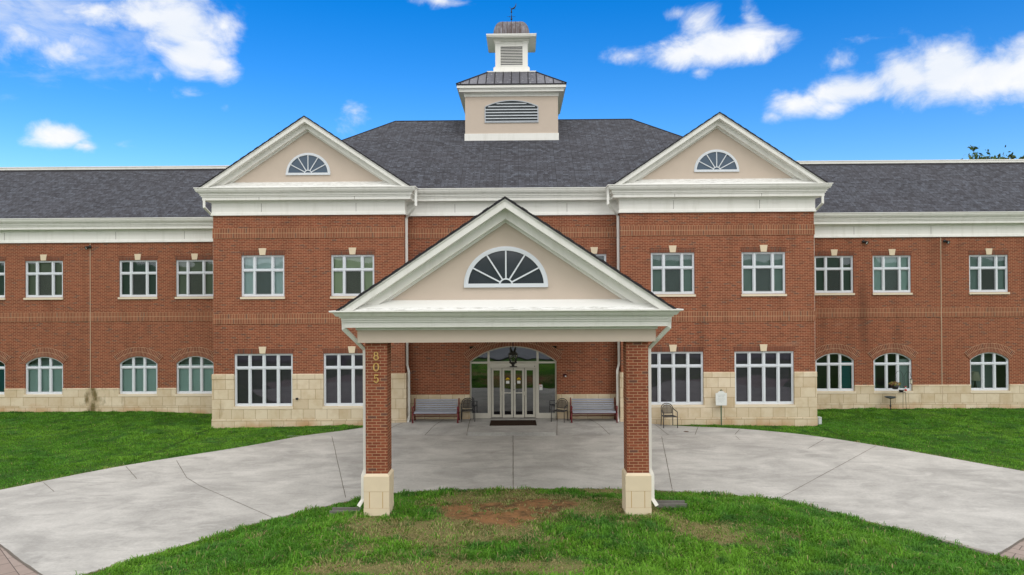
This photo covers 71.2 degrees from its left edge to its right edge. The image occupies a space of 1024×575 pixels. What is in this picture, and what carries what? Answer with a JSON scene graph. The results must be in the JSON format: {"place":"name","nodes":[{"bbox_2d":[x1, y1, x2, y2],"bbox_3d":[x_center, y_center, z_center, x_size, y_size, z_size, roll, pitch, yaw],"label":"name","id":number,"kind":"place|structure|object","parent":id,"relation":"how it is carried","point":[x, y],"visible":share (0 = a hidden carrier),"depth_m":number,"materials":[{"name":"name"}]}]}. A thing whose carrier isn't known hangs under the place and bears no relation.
{"place":"outdoors","nodes":[
{"label":"outdoors","id":0,"kind":"place"},
{"bbox_2d":[0,410,362,489],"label":"lawn grass","id":1,"kind":"structure","parent":0,"point":[201,425],"depth_m":27.11,"materials":[{"name":"green plant"}]},
{"bbox_2d":[0,430,1023,574],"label":"driveway","id":2,"kind":"structure","parent":0,"point":[89,522],"depth_m":20.39,"materials":[{"name":"concrete"}]},
{"bbox_2d":[0,540,1023,574],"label":"paver band","id":3,"kind":"object","parent":2,"relation":"on","point":[10,564],"depth_m":14.57,"materials":[{"name":"brick"}]},
{"bbox_2d":[0,538,1023,574],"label":"paver edge","id":4,"kind":"object","parent":2,"relation":"on","point":[36,571],"visible":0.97,"depth_m":14.88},
{"bbox_2d":[902,530,993,555],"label":"island kerb","id":5,"kind":"structure","parent":2,"relation":"on","point":[988,553],"depth_m":15.05,"materials":[{"name":"concrete"}]},
{"bbox_2d":[0,408,1023,574],"bbox_3d":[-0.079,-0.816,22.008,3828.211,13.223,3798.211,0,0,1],"label":"lawn","id":6,"kind":"structure","parent":0,"point":[502,518],"depth_m":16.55,"materials":[{"name":"plant"}]},
{"bbox_2d":[329,507,361,514],"bbox_3d":[-4.048,5.443,17.419,0.720,0.090,0.300,0,0,1],"label":"splash block","id":7,"kind":"object","parent":6,"relation":"on","point":[336,509],"depth_m":17.53,"materials":[{"name":"concrete"}]},
{"bbox_2d":[0,5,1023,428],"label":"brick building","id":8,"kind":"structure","parent":6,"relation":"on","point":[218,293],"depth_m":30.90,"materials":[{"name":"brick"}]},
{"bbox_2d":[0,257,5,299],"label":"window","id":9,"kind":"structure","parent":8,"relation":"in","point":[2,259],"depth_m":33.41,"materials":[{"name":"white glass"}]},
{"bbox_2d":[0,351,10,396],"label":"window","id":10,"kind":"structure","parent":8,"relation":"in","point":[4,357],"depth_m":33.25,"materials":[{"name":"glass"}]},
{"bbox_2d":[23,255,63,299],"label":"window","id":11,"kind":"structure","parent":8,"relation":"in","point":[44,273],"depth_m":33.37,"materials":[{"name":"white glass"}]},
{"bbox_2d":[19,348,68,396],"bbox_3d":[-21.701,3.927,33.356,2.333,2.275,0.515,0,0,1],"label":"window","id":12,"kind":"structure","parent":8,"relation":"in","point":[40,379],"depth_m":33.23,"materials":[{"name":"clear glass"}]},
{"bbox_2d":[118,254,157,298],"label":"window","id":13,"kind":"structure","parent":8,"relation":"in","point":[138,273],"depth_m":33.32,"materials":[{"name":"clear glass"}]},
{"bbox_2d":[113,347,162,396],"bbox_3d":[-17.301,3.901,33.303,2.333,2.275,0.515,0,0,1],"label":"window","id":14,"kind":"structure","parent":8,"relation":"in","point":[138,375],"depth_m":33.18,"materials":[{"name":"white glass"}]},
{"bbox_2d":[170,347,213,395],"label":"window","id":15,"kind":"structure","parent":8,"relation":"in","point":[192,379],"depth_m":33.15,"materials":[{"name":"clear glass"}]},
{"bbox_2d":[175,254,212,298],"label":"window","id":16,"kind":"structure","parent":8,"relation":"in","point":[194,272],"depth_m":33.20,"materials":[{"name":"clear glass"}]},
{"bbox_2d":[240,248,285,298],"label":"window","id":17,"kind":"structure","parent":8,"relation":"in","point":[262,269],"depth_m":29.62,"materials":[{"name":"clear glass"}]},
{"bbox_2d":[233,347,293,408],"bbox_3d":[-10.218,3.715,29.473,2.530,2.560,0.265,0,0,1],"label":"window","id":18,"kind":"structure","parent":8,"relation":"in","point":[263,376],"depth_m":29.60,"materials":[{"name":"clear glass"}]},
{"bbox_2d":[286,153,329,174],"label":"fan window","id":19,"kind":"structure","parent":8,"relation":"in","point":[305,163],"depth_m":29.42,"materials":[{"name":"white glass"}]},
{"bbox_2d":[322,346,362,408],"bbox_3d":[-6.538,3.694,29.428,2.530,2.560,0.265,0,0,1],"label":"window","id":20,"kind":"structure","parent":8,"relation":"in","point":[343,367],"depth_m":29.55,"materials":[{"name":"clear glass"}]},
{"bbox_2d":[330,248,374,298],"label":"window","id":21,"kind":"structure","parent":8,"relation":"in","point":[352,270],"depth_m":29.57,"materials":[{"name":"clear glass"}]},
{"bbox_2d":[491,368,501,417],"bbox_3d":[-0.645,4.436,30.158,0.440,2.085,0.045,0,0,1],"label":"door leaf","id":22,"kind":"structure","parent":8,"relation":"in","point":[496,373],"depth_m":30.16,"materials":[{"name":"white glass"}]},
{"bbox_2d":[329,196,683,515],"bbox_3d":[-0.051,1.936,22.989,7.970,7.905,13.885,0,0,1],"label":"entrance canopy","id":23,"kind":"object","parent":8,"relation":"attached to","point":[504,269],"visible":0.99,"depth_m":16.58,"materials":[{"name":"white paint"}]},
{"bbox_2d":[464,246,547,287],"bbox_3d":[-0.142,-0.480,16.603,1.960,0.955,0.070,0,0,1],"label":"fan window","id":24,"kind":"structure","parent":23,"relation":"in","point":[503,266],"depth_m":16.61,"materials":[{"name":"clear glass"}]},
{"bbox_2d":[508,342,517,366],"bbox_3d":[0.026,1.646,19.992,0.270,1.150,0.270,0,0,1],"label":"hanging lantern","id":25,"kind":"object","parent":23,"relation":"hanging from","point":[511,352],"visible":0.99,"depth_m":19.92,"materials":[{"name":"brown metal"}]},
{"bbox_2d":[502,368,512,417],"bbox_3d":[-0.180,4.433,30.112,0.450,2.085,0.045,0,0,1],"label":"door leaf","id":26,"kind":"structure","parent":8,"relation":"in","point":[507,373],"depth_m":30.11,"materials":[{"name":"white glass"}]},
{"bbox_2d":[513,368,523,417],"bbox_3d":[0.290,4.430,30.081,0.450,2.085,0.095,0,0,1],"label":"door leaf","id":27,"kind":"structure","parent":8,"relation":"in","point":[518,373],"depth_m":30.11,"materials":[{"name":"white glass"}]},
{"bbox_2d":[525,368,534,416],"bbox_3d":[0.755,4.428,30.141,0.440,2.085,0.045,0,0,1],"label":"door leaf","id":28,"kind":"structure","parent":8,"relation":"in","point":[529,372],"depth_m":30.14,"materials":[{"name":"clear glass"}]},
{"bbox_2d":[586,247,607,261],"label":"window","id":29,"kind":"structure","parent":8,"relation":"in","point":[600,253],"depth_m":29.97,"materials":[{"name":"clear glass"}]},
{"bbox_2d":[649,246,695,296],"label":"window","id":30,"kind":"structure","parent":8,"relation":"in","point":[672,268],"depth_m":29.42,"materials":[{"name":"clear glass"}]},
{"bbox_2d":[651,345,704,407],"bbox_3d":[6.611,3.617,29.269,2.530,2.560,0.265,0,0,1],"label":"window","id":31,"kind":"structure","parent":8,"relation":"in","point":[676,372],"depth_m":29.39,"materials":[{"name":"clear glass"}]},
{"bbox_2d":[694,149,738,171],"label":"fan window","id":32,"kind":"structure","parent":8,"relation":"in","point":[716,160],"depth_m":29.22,"materials":[{"name":"white glass"}]},
{"bbox_2d":[740,245,786,295],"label":"window","id":33,"kind":"structure","parent":8,"relation":"in","point":[763,267],"depth_m":29.37,"materials":[{"name":"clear glass"}]},
{"bbox_2d":[733,344,795,406],"bbox_3d":[10.290,3.595,29.225,2.530,2.560,0.265,0,0,1],"label":"window","id":34,"kind":"structure","parent":8,"relation":"in","point":[764,374],"depth_m":29.34,"materials":[{"name":"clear glass"}]},
{"bbox_2d":[814,249,854,294],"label":"window","id":35,"kind":"structure","parent":8,"relation":"in","point":[833,268],"depth_m":32.86,"materials":[{"name":"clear glass"}]},
{"bbox_2d":[815,344,859,393],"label":"window","id":36,"kind":"structure","parent":8,"relation":"in","point":[845,369],"depth_m":32.76,"materials":[{"name":"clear glass"}]},
{"bbox_2d":[871,249,912,294],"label":"window","id":37,"kind":"structure","parent":8,"relation":"in","point":[891,274],"depth_m":32.82,"materials":[{"name":"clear glass"}]},
{"bbox_2d":[867,343,917,393],"bbox_3d":[17.410,3.697,32.783,2.310,2.275,0.315,0,0,1],"label":"window","id":38,"kind":"structure","parent":8,"relation":"in","point":[902,365],"depth_m":32.73,"materials":[{"name":"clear glass"}]},
{"bbox_2d":[971,371,980,387],"bbox_3d":[21.612,4.573,33.365,0.520,1.300,0.512,0,0,1],"label":"table lamp","id":39,"kind":"object","parent":8,"relation":"in","point":[975,376],"visible":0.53,"depth_m":33.22,"materials":[{"name":"beige metal"}]},
{"bbox_2d":[968,248,1009,293],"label":"window","id":40,"kind":"structure","parent":8,"relation":"in","point":[988,274],"depth_m":32.74,"materials":[{"name":"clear glass"}]},
{"bbox_2d":[964,343,1014,392],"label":"window","id":41,"kind":"structure","parent":8,"relation":"in","point":[982,357],"depth_m":32.68,"materials":[{"name":"clear glass"}]},
{"bbox_2d":[656,500,686,507],"bbox_3d":[3.850,5.244,17.325,0.720,0.090,0.300,0,0,1],"label":"splash block","id":42,"kind":"object","parent":6,"relation":"on","point":[667,503],"depth_m":17.21,"materials":[{"name":"concrete"}]},
{"bbox_2d":[715,390,726,425],"bbox_3d":[8.448,4.892,28.869,0.456,1.564,0.061,0,0,1],"label":"stake sign","id":43,"kind":"object","parent":6,"relation":"on","point":[721,398],"visible":0.99,"depth_m":28.86,"materials":[{"name":"white plastic"}]},
{"bbox_2d":[817,416,821,424],"bbox_3d":[12.539,5.517,29.186,0.145,0.470,0.215,0,0,1],"label":"utility box","id":44,"kind":"object","parent":6,"relation":"on","point":[819,420],"visible":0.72,"depth_m":29.09,"materials":[{"name":"white plastic"}]},
{"bbox_2d":[884,396,895,409],"bbox_3d":[17.052,5.256,32.216,0.480,0.675,0.480,0,0,1],"label":"bird bath","id":45,"kind":"object","parent":6,"relation":"on","point":[890,397],"visible":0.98,"depth_m":32.20,"materials":[{"name":"grey stone"}]},
{"bbox_2d":[960,145,1015,159],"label":"tree","id":46,"kind":"object","parent":6,"relation":"on","point":[976,155],"visible":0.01,"depth_m":59.95,"materials":[{"name":"green plant"}]},
{"bbox_3d":[17.603,4.686,32.162,0.725,1.908,0.014,0,0,1],"label":"shepherd hook","id":47,"kind":"object","parent":6,"relation":"on","visible":0},
{"bbox_2d":[888,375,900,388],"bbox_3d":[17.204,4.241,32.134,0.576,0.641,0.427,0,0,1],"label":"hanging basket","id":48,"kind":"object","parent":47,"relation":"hanging from","point":[894,384],"visible":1,"depth_m":32.08,"materials":[{"name":"brown metal"}]},
{"bbox_2d":[0,0,1023,166],"label":"sky","id":49,"kind":"structure","parent":0,"point":[83,83],"materials":[{"name":"blue"}]},
{"bbox_2d":[305,418,766,435],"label":"walkway","id":50,"kind":"structure","parent":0,"point":[464,427],"depth_m":27.97,"materials":[{"name":"concrete"}]},
{"bbox_2d":[412,398,459,422],"bbox_3d":[-3.125,5.061,29.437,1.920,0.936,0.810,0,0,1],"label":"park bench","id":51,"kind":"object","parent":50,"relation":"on","point":[422,410],"visible":1,"depth_m":29.63,"materials":[{"name":"grey plastic"}]},
{"bbox_2d":[461,398,474,421],"bbox_3d":[-1.834,5.063,29.629,0.603,0.904,0.596,0,0,-5],"label":"patio chair","id":52,"kind":"object","parent":50,"relation":"on","point":[467,402],"visible":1,"depth_m":29.84,"materials":[{"name":"black metal"}]},
{"bbox_2d":[490,420,536,425],"bbox_3d":[0.053,5.491,29.006,1.880,0.014,1.170,0,0,1],"label":"door mat","id":53,"kind":"object","parent":50,"relation":"on","point":[511,422],"depth_m":29.02,"materials":[{"name":"black rubber"}]},
{"bbox_2d":[551,398,567,422],"bbox_3d":[1.980,5.039,29.412,0.603,0.904,0.596,0,0,25],"label":"patio chair","id":54,"kind":"object","parent":50,"relation":"on","point":[562,404],"visible":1,"depth_m":29.55,"materials":[{"name":"brown metal"}]},
{"bbox_2d":[570,397,617,422],"bbox_3d":[3.345,5.023,29.358,1.920,0.936,0.810,0,0,1],"label":"park bench","id":55,"kind":"object","parent":50,"relation":"on","point":[607,408],"visible":1,"depth_m":29.56,"materials":[{"name":"grey plastic"}]},
{"bbox_2d":[661,403,677,427],"bbox_3d":[6.223,5.079,28.411,0.603,0.904,0.596,0,0,-3],"label":"patio chair","id":56,"kind":"object","parent":50,"relation":"on","point":[666,408],"visible":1,"depth_m":28.63,"materials":[{"name":"brown metal"}]},
{"bbox_2d":[691,407,1023,470],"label":"lawn grass","id":57,"kind":"structure","parent":0,"point":[1002,424],"depth_m":27.89,"materials":[{"name":"green plant"}]}
]}

